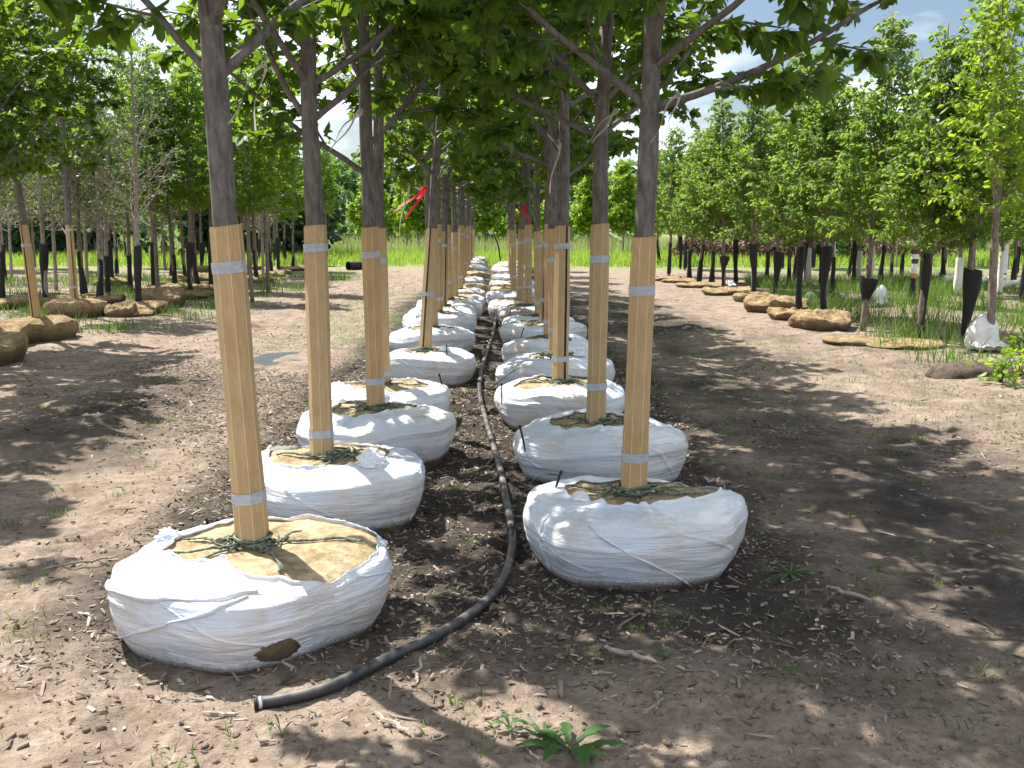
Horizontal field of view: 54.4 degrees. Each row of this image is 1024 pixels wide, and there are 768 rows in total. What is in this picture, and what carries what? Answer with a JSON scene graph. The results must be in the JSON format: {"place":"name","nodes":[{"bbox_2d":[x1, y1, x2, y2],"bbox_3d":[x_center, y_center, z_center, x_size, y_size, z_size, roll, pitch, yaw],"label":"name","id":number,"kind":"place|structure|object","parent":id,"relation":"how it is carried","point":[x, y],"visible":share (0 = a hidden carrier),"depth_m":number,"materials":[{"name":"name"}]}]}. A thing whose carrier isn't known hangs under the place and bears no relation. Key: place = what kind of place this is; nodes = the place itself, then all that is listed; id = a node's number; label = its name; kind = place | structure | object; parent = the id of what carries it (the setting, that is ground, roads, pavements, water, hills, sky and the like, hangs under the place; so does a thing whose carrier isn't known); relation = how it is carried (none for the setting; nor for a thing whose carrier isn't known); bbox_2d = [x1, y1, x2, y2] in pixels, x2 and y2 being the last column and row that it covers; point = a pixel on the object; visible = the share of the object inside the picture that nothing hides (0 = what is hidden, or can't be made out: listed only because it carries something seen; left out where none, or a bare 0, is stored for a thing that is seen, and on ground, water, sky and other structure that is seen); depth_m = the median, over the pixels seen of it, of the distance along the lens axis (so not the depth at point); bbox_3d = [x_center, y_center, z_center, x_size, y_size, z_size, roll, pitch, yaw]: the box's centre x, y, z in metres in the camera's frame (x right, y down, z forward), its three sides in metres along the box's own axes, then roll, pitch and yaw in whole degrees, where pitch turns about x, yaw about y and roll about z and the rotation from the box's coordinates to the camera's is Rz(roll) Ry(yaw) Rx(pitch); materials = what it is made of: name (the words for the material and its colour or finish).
{"place":"outdoors","nodes":[
{"label":"outdoors","id":0,"kind":"place"},
{"bbox_2d":[6,232,1000,257],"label":"seed grass","id":1,"kind":"structure","parent":0,"point":[612,243],"depth_m":57.36,"materials":[{"name":"plant"}]},
{"bbox_2d":[0,229,1023,767],"bbox_3d":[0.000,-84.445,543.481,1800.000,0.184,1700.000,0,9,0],"label":"ground","id":2,"kind":"structure","parent":0,"point":[942,525],"depth_m":4.83,"materials":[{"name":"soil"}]},
{"bbox_2d":[0,0,27,80],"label":"maple tree","id":3,"kind":"object","parent":2,"relation":"on","point":[6,13],"visible":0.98,"depth_m":9.66,"materials":[{"name":"green plant"}]},
{"bbox_2d":[0,109,58,309],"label":"nursery tree","id":4,"kind":"object","parent":2,"relation":"on","point":[4,299],"visible":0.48,"depth_m":19.28,"materials":[{"name":"green plant"}]},
{"bbox_2d":[0,0,63,343],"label":"maple tree","id":5,"kind":"object","parent":2,"relation":"on","point":[34,36],"visible":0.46,"depth_m":12.90,"materials":[{"name":"green plant"}]},
{"bbox_2d":[0,0,78,366],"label":"maple tree","id":6,"kind":"object","parent":2,"relation":"on","point":[13,347],"visible":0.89,"depth_m":11.60,"materials":[{"name":"green plant"}]},
{"bbox_2d":[0,0,95,342],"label":"maple tree","id":7,"kind":"object","parent":2,"relation":"on","point":[48,328],"visible":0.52,"depth_m":13.72,"materials":[{"name":"green plant"}]},
{"bbox_2d":[1,46,103,306],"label":"nursery tree","id":8,"kind":"object","parent":2,"relation":"on","point":[44,260],"visible":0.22,"depth_m":20.06,"materials":[{"name":"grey plant"}]},
{"bbox_2d":[23,142,93,290],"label":"nursery tree","id":9,"kind":"object","parent":2,"relation":"on","point":[55,274],"visible":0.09,"depth_m":25.10,"materials":[{"name":"green plant"}]},
{"bbox_2d":[0,1,127,317],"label":"maple tree","id":10,"kind":"object","parent":2,"relation":"on","point":[74,300],"visible":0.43,"depth_m":17.18,"materials":[{"name":"green plant"}]},
{"bbox_2d":[22,77,118,293],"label":"nursery tree","id":11,"kind":"object","parent":2,"relation":"on","point":[51,213],"visible":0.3,"depth_m":20.59,"materials":[{"name":"green plant"}]},
{"bbox_2d":[27,20,123,296],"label":"nursery tree","id":12,"kind":"object","parent":2,"relation":"on","point":[83,288],"visible":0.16,"depth_m":21.29,"materials":[{"name":"green plant"}]},
{"bbox_2d":[44,49,156,303],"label":"nursery tree","id":13,"kind":"object","parent":2,"relation":"on","point":[111,298],"visible":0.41,"depth_m":20.31,"materials":[{"name":"green plant"}]},
{"bbox_2d":[56,95,144,285],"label":"nursery tree","id":14,"kind":"object","parent":2,"relation":"on","point":[110,252],"visible":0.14,"depth_m":27.16,"materials":[{"name":"green plant"}]},
{"bbox_2d":[70,63,151,294],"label":"nursery tree","id":15,"kind":"object","parent":2,"relation":"on","point":[107,273],"visible":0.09,"depth_m":23.24,"materials":[{"name":"green plant"}]},
{"bbox_2d":[104,303,137,317],"bbox_3d":[-6.883,-1.288,17.555,0.501,0.293,0.595,8,12,40],"label":"burlap ball","id":16,"kind":"object","parent":2,"relation":"on","point":[121,310],"visible":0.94,"depth_m":17.39,"materials":[{"name":"fabric"}]},
{"bbox_2d":[57,0,193,313],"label":"nursery tree","id":17,"kind":"object","parent":2,"relation":"on","point":[137,265],"visible":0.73,"depth_m":17.96,"materials":[{"name":"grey plant"}]},
{"bbox_2d":[86,47,169,292],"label":"nursery tree","id":18,"kind":"object","parent":2,"relation":"on","point":[129,254],"visible":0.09,"depth_m":23.40,"materials":[{"name":"green plant"}]},
{"bbox_2d":[101,92,194,289],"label":"nursery tree","id":19,"kind":"object","parent":2,"relation":"on","point":[152,261],"visible":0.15,"depth_m":24.30,"materials":[{"name":"green plant"}]},
{"bbox_2d":[105,41,194,286],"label":"nursery tree","id":20,"kind":"object","parent":2,"relation":"on","point":[156,88],"visible":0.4,"depth_m":21.49,"materials":[{"name":"green plant"}]},
{"bbox_2d":[141,286,185,307],"bbox_3d":[-7.209,-1.764,20.414,0.990,0.474,1.060,-4,10,-24],"label":"burlap ball","id":21,"kind":"object","parent":2,"relation":"on","point":[173,294],"visible":0.65,"depth_m":20.17,"materials":[{"name":"fabric"}]},
{"bbox_2d":[139,82,192,289],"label":"nursery tree","id":22,"kind":"object","parent":2,"relation":"on","point":[174,271],"visible":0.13,"depth_m":24.75,"materials":[{"name":"green plant"}]},
{"bbox_2d":[1,150,347,257],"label":"dark woods","id":23,"kind":"object","parent":2,"relation":"on","point":[299,225],"visible":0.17,"depth_m":50.28,"materials":[{"name":"green plant"}]},
{"bbox_2d":[146,192,204,281],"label":"nursery tree","id":24,"kind":"object","parent":2,"relation":"on","point":[184,271],"visible":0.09,"depth_m":29.17,"materials":[{"name":"green plant"}]},
{"bbox_2d":[143,53,213,299],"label":"nursery tree","id":25,"kind":"object","parent":2,"relation":"on","point":[200,147],"visible":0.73,"depth_m":21.49,"materials":[{"name":"green plant"}]},
{"bbox_2d":[157,69,210,283],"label":"nursery tree","id":26,"kind":"object","parent":2,"relation":"on","point":[196,275],"visible":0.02,"depth_m":24.93,"materials":[{"name":"green plant"}]},
{"bbox_2d":[7,0,403,675],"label":"maple tree","id":27,"kind":"object","parent":2,"relation":"on","point":[251,586],"visible":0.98,"depth_m":3.77,"materials":[{"name":"white fabric"}]},
{"bbox_2d":[174,66,240,290],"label":"nursery tree","id":28,"kind":"object","parent":2,"relation":"on","point":[209,285],"visible":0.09,"depth_m":24.73,"materials":[{"name":"green plant"}]},
{"bbox_2d":[193,67,285,301],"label":"nursery tree","id":29,"kind":"object","parent":2,"relation":"on","point":[253,172],"visible":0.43,"depth_m":20.84,"materials":[{"name":"green plant"}]},
{"bbox_2d":[235,102,280,282],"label":"nursery tree","id":30,"kind":"object","parent":2,"relation":"on","point":[255,269],"visible":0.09,"depth_m":28.84,"materials":[{"name":"green plant"}]},
{"bbox_2d":[232,52,302,291],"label":"nursery tree","id":31,"kind":"object","parent":2,"relation":"on","point":[284,162],"visible":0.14,"depth_m":23.93,"materials":[{"name":"green plant"}]},
{"bbox_2d":[258,146,296,276],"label":"nursery tree","id":32,"kind":"object","parent":2,"relation":"on","point":[287,200],"visible":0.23,"depth_m":31.93,"materials":[{"name":"green plant"}]},
{"bbox_2d":[254,350,300,371],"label":"puddle","id":33,"kind":"object","parent":2,"relation":"on","point":[265,359],"visible":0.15,"depth_m":12.63,"materials":[{"name":"grey liquid"}]},
{"bbox_2d":[265,123,303,274],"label":"nursery tree","id":34,"kind":"object","parent":2,"relation":"on","point":[277,246],"visible":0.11,"depth_m":33.36,"materials":[{"name":"green plant"}]},
{"bbox_2d":[280,128,304,270],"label":"nursery tree","id":35,"kind":"object","parent":2,"relation":"on","point":[291,214],"visible":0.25,"depth_m":35.71,"materials":[{"name":"green plant"}]},
{"bbox_2d":[164,0,464,410],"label":"maple tree","id":36,"kind":"object","parent":2,"relation":"on","point":[420,392],"visible":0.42,"depth_m":7.96,"materials":[{"name":"green plant"}]},
{"bbox_2d":[126,0,516,533],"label":"maple tree","id":37,"kind":"object","parent":2,"relation":"on","point":[377,489],"visible":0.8,"depth_m":5.32,"materials":[{"name":"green plant"}]},
{"bbox_2d":[301,141,343,261],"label":"nursery tree","id":38,"kind":"object","parent":2,"relation":"on","point":[328,181],"visible":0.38,"depth_m":44.48,"materials":[{"name":"green plant"}]},
{"bbox_2d":[147,0,507,468],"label":"maple tree","id":39,"kind":"object","parent":2,"relation":"on","point":[425,433],"visible":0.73,"depth_m":6.79,"materials":[{"name":"green plant"}]},
{"bbox_2d":[345,165,396,241],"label":"tree","id":40,"kind":"object","parent":2,"relation":"on","point":[355,217],"visible":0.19,"depth_m":57.04,"materials":[{"name":"green plant"}]},
{"bbox_2d":[254,317,516,710],"bbox_3d":[-0.426,-0.596,13.873,0.903,0.113,21.328,0,9,0],"label":"irrigation hose","id":41,"kind":"object","parent":2,"relation":"on","point":[350,677],"visible":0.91,"depth_m":3.89,"materials":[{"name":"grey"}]},
{"bbox_2d":[387,186,413,246],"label":"tree","id":42,"kind":"object","parent":2,"relation":"on","point":[398,199],"visible":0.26,"depth_m":64.58,"materials":[{"name":"green plant"}]},
{"bbox_2d":[326,40,477,351],"bbox_3d":[-1.010,-3.189,12.333,2.552,5.783,2.300,0,9,0],"label":"maple tree","id":43,"kind":"object","parent":2,"relation":"on","point":[443,334],"visible":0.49,"depth_m":12.37,"materials":[{"name":"green plant"}]},
{"bbox_2d":[396,188,424,246],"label":"tree","id":44,"kind":"object","parent":2,"relation":"on","point":[415,218],"visible":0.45,"depth_m":58.77,"materials":[{"name":"green plant"}]},
{"bbox_2d":[373,117,482,321],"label":"maple tree","id":45,"kind":"object","parent":2,"relation":"on","point":[475,304],"visible":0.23,"depth_m":16.85,"materials":[{"name":"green plant"}]},
{"bbox_2d":[90,143,773,245],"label":"woods","id":46,"kind":"object","parent":2,"relation":"on","point":[349,176],"visible":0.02,"depth_m":105.07,"materials":[{"name":"green plant"}]},
{"bbox_2d":[339,11,531,386],"bbox_3d":[-0.701,-2.837,10.266,2.121,5.771,2.280,0,9,0],"label":"maple tree","id":47,"kind":"object","parent":2,"relation":"on","point":[425,359],"visible":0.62,"depth_m":10.19,"materials":[{"name":"green plant"}]},
{"bbox_2d":[356,63,516,318],"bbox_3d":[-1.111,-3.642,15.160,2.393,5.792,2.054,0,9,0],"label":"maple tree","id":48,"kind":"object","parent":2,"relation":"on","point":[478,196],"visible":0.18,"depth_m":15.24,"materials":[{"name":"green plant"}]},
{"bbox_2d":[386,27,492,332],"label":"maple tree","id":49,"kind":"object","parent":2,"relation":"on","point":[468,321],"visible":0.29,"depth_m":13.85,"materials":[{"name":"green plant"}]},
{"bbox_2d":[431,125,494,314],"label":"maple tree","id":50,"kind":"object","parent":2,"relation":"on","point":[454,239],"visible":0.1,"depth_m":18.24,"materials":[{"name":"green plant"}]},
{"bbox_2d":[431,149,508,298],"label":"maple tree","id":51,"kind":"object","parent":2,"relation":"on","point":[471,291],"visible":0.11,"depth_m":20.47,"materials":[{"name":"green plant"}]},
{"bbox_2d":[440,182,502,279],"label":"maple tree","id":52,"kind":"object","parent":2,"relation":"on","point":[481,274],"visible":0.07,"depth_m":29.28,"materials":[{"name":"green plant"}]},
{"bbox_2d":[465,202,504,248],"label":"tree","id":53,"kind":"object","parent":2,"relation":"on","point":[483,223],"visible":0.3,"depth_m":58.64,"materials":[{"name":"green plant"}]},
{"bbox_2d":[469,140,544,304],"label":"maple tree","id":54,"kind":"object","parent":2,"relation":"on","point":[494,294],"visible":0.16,"depth_m":19.68,"materials":[{"name":"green plant"}]},
{"bbox_2d":[0,356,1023,767],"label":"wood chips","id":55,"kind":"object","parent":2,"relation":"on","point":[388,596],"visible":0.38,"depth_m":4.39,"materials":[{"name":"brown wood"}]},
{"bbox_2d":[0,267,1023,368],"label":"tall grass","id":56,"kind":"structure","parent":2,"relation":"on","point":[898,284],"depth_m":19.45,"materials":[{"name":"plant"}]},
{"bbox_2d":[0,273,1023,442],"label":"bark litter","id":57,"kind":"object","parent":2,"relation":"on","point":[284,407],"visible":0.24,"depth_m":12.12,"materials":[{"name":"brown wood"}]},
{"bbox_2d":[0,413,1023,767],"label":"soil clods","id":58,"kind":"object","parent":2,"relation":"on","point":[812,719],"visible":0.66,"depth_m":3.49,"materials":[{"name":"soil"}]},
{"bbox_2d":[459,28,596,325],"bbox_3d":[0.254,-3.768,16.001,2.351,5.785,2.532,0,9,0],"label":"maple tree","id":59,"kind":"object","parent":2,"relation":"on","point":[527,306],"visible":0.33,"depth_m":16.08,"materials":[{"name":"green plant"}]},
{"bbox_2d":[497,29,592,324],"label":"maple tree","id":60,"kind":"object","parent":2,"relation":"on","point":[582,172],"visible":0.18,"depth_m":14.84,"materials":[{"name":"green plant"}]},
{"bbox_2d":[465,14,639,360],"bbox_3d":[0.359,-2.986,11.047,2.601,5.790,2.244,5,10,31],"label":"maple tree","id":61,"kind":"object","parent":2,"relation":"on","point":[536,343],"visible":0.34,"depth_m":10.96,"materials":[{"name":"green plant"}]},
{"bbox_2d":[486,111,623,321],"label":"maple tree","id":62,"kind":"object","parent":2,"relation":"on","point":[495,305],"visible":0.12,"depth_m":17.14,"materials":[{"name":"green plant"}]},
{"bbox_2d":[487,29,624,343],"bbox_3d":[0.583,-3.355,13.289,2.239,5.778,2.361,0,9,0],"label":"maple tree","id":63,"kind":"object","parent":2,"relation":"on","point":[510,331],"visible":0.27,"depth_m":13.29,"materials":[{"name":"green plant"}]},
{"bbox_2d":[431,1,681,385],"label":"maple tree","id":64,"kind":"object","parent":2,"relation":"on","point":[524,365],"visible":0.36,"depth_m":9.32,"materials":[{"name":"green plant"}]},
{"bbox_2d":[388,0,745,482],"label":"maple tree","id":65,"kind":"object","parent":2,"relation":"on","point":[588,440],"visible":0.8,"depth_m":6.23,"materials":[{"name":"green plant"}]},
{"bbox_2d":[515,722,627,766],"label":"weed","id":66,"kind":"object","parent":2,"relation":"on","point":[580,753],"visible":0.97,"depth_m":3.11,"materials":[{"name":"green plant"}]},
{"bbox_2d":[569,176,609,237],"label":"tree","id":67,"kind":"object","parent":2,"relation":"on","point":[582,221],"visible":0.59,"depth_m":55.82,"materials":[{"name":"green plant"}]},
{"bbox_2d":[474,2,741,430],"bbox_3d":[0.573,-2.520,8.089,2.083,5.784,2.434,5,10,28],"label":"maple tree","id":68,"kind":"object","parent":2,"relation":"on","point":[526,401],"visible":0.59,"depth_m":8.02,"materials":[{"name":"green plant"}]},
{"bbox_2d":[608,157,636,251],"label":"tree","id":69,"kind":"object","parent":2,"relation":"on","point":[621,205],"visible":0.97,"depth_m":54.61,"materials":[{"name":"green plant"}]},
{"bbox_2d":[428,0,899,591],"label":"maple tree","id":70,"kind":"object","parent":2,"relation":"on","point":[634,528],"visible":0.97,"depth_m":4.57,"materials":[{"name":"white fabric"}]},
{"bbox_2d":[655,123,699,275],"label":"nursery tree","id":71,"kind":"object","parent":2,"relation":"on","point":[666,172],"visible":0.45,"depth_m":32.01,"materials":[{"name":"green plant"}]},
{"bbox_2d":[657,130,707,277],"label":"nursery tree","id":72,"kind":"object","parent":2,"relation":"on","point":[672,220],"visible":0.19,"depth_m":29.18,"materials":[{"name":"green plant"}]},
{"bbox_2d":[665,125,734,281],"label":"nursery tree","id":73,"kind":"object","parent":2,"relation":"on","point":[692,233],"visible":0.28,"depth_m":27.50,"materials":[{"name":"green plant"}]},
{"bbox_2d":[671,233,732,260],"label":"shrub","id":74,"kind":"object","parent":2,"relation":"on","point":[696,247],"visible":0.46,"depth_m":46.19,"materials":[{"name":"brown plant"}]},
{"bbox_2d":[681,129,738,281],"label":"nursery tree","id":75,"kind":"object","parent":2,"relation":"on","point":[704,234],"visible":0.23,"depth_m":27.23,"materials":[{"name":"green plant"}]},
{"bbox_2d":[669,96,758,286],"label":"nursery tree","id":76,"kind":"object","parent":2,"relation":"on","point":[707,200],"visible":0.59,"depth_m":25.05,"materials":[{"name":"green plant"}]},
{"bbox_2d":[701,286,750,295],"bbox_3d":[5.150,-2.211,23.674,1.114,0.234,1.322,8,12,40],"label":"burlap ball","id":77,"kind":"object","parent":2,"relation":"on","point":[724,291],"visible":0.84,"depth_m":23.35,"materials":[{"name":"fabric"}]},
{"bbox_2d":[701,130,762,283],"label":"nursery tree","id":78,"kind":"object","parent":2,"relation":"on","point":[735,258],"visible":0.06,"depth_m":27.83,"materials":[{"name":"green plant"}]},
{"bbox_2d":[707,95,792,291],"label":"nursery tree","id":79,"kind":"object","parent":2,"relation":"on","point":[741,197],"visible":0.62,"depth_m":21.45,"materials":[{"name":"green plant"}]},
{"bbox_2d":[726,122,821,293],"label":"nursery tree","id":80,"kind":"object","parent":2,"relation":"on","point":[778,257],"visible":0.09,"depth_m":22.89,"materials":[{"name":"green plant"}]},
{"bbox_2d":[731,228,818,260],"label":"shrub","id":81,"kind":"object","parent":2,"relation":"on","point":[743,247],"visible":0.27,"depth_m":45.18,"materials":[{"name":"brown plant"}]},
{"bbox_2d":[743,294,809,312],"bbox_3d":[4.974,-1.501,18.737,1.203,0.384,1.074,3,9,16],"label":"burlap ball","id":82,"kind":"object","parent":2,"relation":"on","point":[757,303],"visible":0.75,"depth_m":18.45,"materials":[{"name":"fabric"}]},
{"bbox_2d":[730,46,864,308],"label":"nursery tree","id":83,"kind":"object","parent":2,"relation":"on","point":[776,194],"visible":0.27,"depth_m":17.61,"materials":[{"name":"green plant"}]},
{"bbox_2d":[788,309,852,330],"bbox_3d":[4.875,-1.006,15.702,0.990,0.348,1.060,-1,9,-8],"label":"burlap ball","id":84,"kind":"object","parent":2,"relation":"on","point":[827,319],"visible":0.96,"depth_m":15.40,"materials":[{"name":"fabric"}]},
{"bbox_2d":[774,45,888,309],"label":"nursery tree","id":85,"kind":"object","parent":2,"relation":"on","point":[827,136],"visible":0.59,"depth_m":16.45,"materials":[{"name":"green plant"}]},
{"bbox_2d":[821,335,891,346],"bbox_3d":[4.751,-0.598,13.735,0.949,0.133,0.848,4,10,24],"label":"burlap ball","id":86,"kind":"object","parent":2,"relation":"on","point":[854,340],"visible":0.79,"depth_m":13.53,"materials":[{"name":"fabric"}]},
{"bbox_2d":[804,7,928,330],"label":"nursery tree","id":87,"kind":"object","parent":2,"relation":"on","point":[883,130],"visible":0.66,"depth_m":14.74,"materials":[{"name":"green plant"}]},
{"bbox_2d":[844,231,963,260],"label":"shrub","id":88,"kind":"object","parent":2,"relation":"on","point":[878,247],"visible":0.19,"depth_m":45.86,"materials":[{"name":"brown plant"}]},
{"bbox_2d":[865,337,944,349],"bbox_3d":[5.298,-0.544,13.425,1.190,0.123,1.003,-6,11,-33],"label":"burlap ball","id":89,"kind":"object","parent":2,"relation":"on","point":[898,346],"visible":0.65,"depth_m":13.19,"materials":[{"name":"fabric"}]},
{"bbox_2d":[869,75,964,304],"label":"nursery tree","id":90,"kind":"object","parent":2,"relation":"on","point":[914,261],"visible":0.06,"depth_m":20.11,"materials":[{"name":"green plant"}]},
{"bbox_2d":[868,19,1012,337],"bbox_3d":[5.808,-2.714,13.480,1.860,4.299,1.933,4,10,26],"label":"nursery tree","id":91,"kind":"object","parent":2,"relation":"on","point":[892,171],"visible":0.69,"depth_m":13.35,"materials":[{"name":"green plant"}]},
{"bbox_2d":[898,0,1023,351],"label":"nursery tree","id":92,"kind":"object","parent":2,"relation":"on","point":[995,133],"visible":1,"depth_m":12.10,"materials":[{"name":"green plant"}]},
{"bbox_2d":[900,0,1023,342],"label":"nursery tree","id":93,"kind":"object","parent":2,"relation":"on","point":[972,279],"visible":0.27,"depth_m":13.21,"materials":[{"name":"green plant"}]},
{"bbox_2d":[925,360,1023,378],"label":"earth lump","id":94,"kind":"object","parent":2,"relation":"on","point":[957,370],"visible":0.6,"depth_m":10.57,"materials":[{"name":"soil"}]},
{"bbox_2d":[945,98,1009,295],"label":"nursery tree","id":95,"kind":"object","parent":2,"relation":"on","point":[959,267],"visible":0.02,"depth_m":22.95,"materials":[{"name":"green plant"}]},
{"bbox_2d":[964,313,1009,350],"bbox_3d":[6.060,-0.668,12.682,0.506,0.476,0.397,0,9,0],"label":"plastic bag","id":96,"kind":"object","parent":2,"relation":"on","point":[980,328],"visible":0.94,"depth_m":12.62,"materials":[{"name":"plastic"}]},
{"bbox_2d":[964,346,1023,386],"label":"leafy weed","id":97,"kind":"object","parent":2,"relation":"on","point":[995,376],"visible":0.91,"depth_m":10.16,"materials":[{"name":"green plant"}]},
{"bbox_2d":[984,117,1023,294],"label":"nursery tree","id":98,"kind":"object","parent":2,"relation":"on","point":[1001,263],"visible":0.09,"depth_m":23.12,"materials":[{"name":"green plant"}]},
{"bbox_2d":[988,143,1023,301],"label":"nursery tree","id":99,"kind":"object","parent":2,"relation":"on","point":[1016,230],"visible":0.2,"depth_m":21.11,"materials":[{"name":"green plant"}]},
{"bbox_2d":[5,242,1022,267],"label":"field grass","id":100,"kind":"structure","parent":0,"point":[624,259],"depth_m":42.14,"materials":[{"name":"plant"}]},
{"bbox_2d":[8,0,1023,222],"label":"sky","id":101,"kind":"structure","parent":0,"point":[928,14],"materials":[{"name":"white"}]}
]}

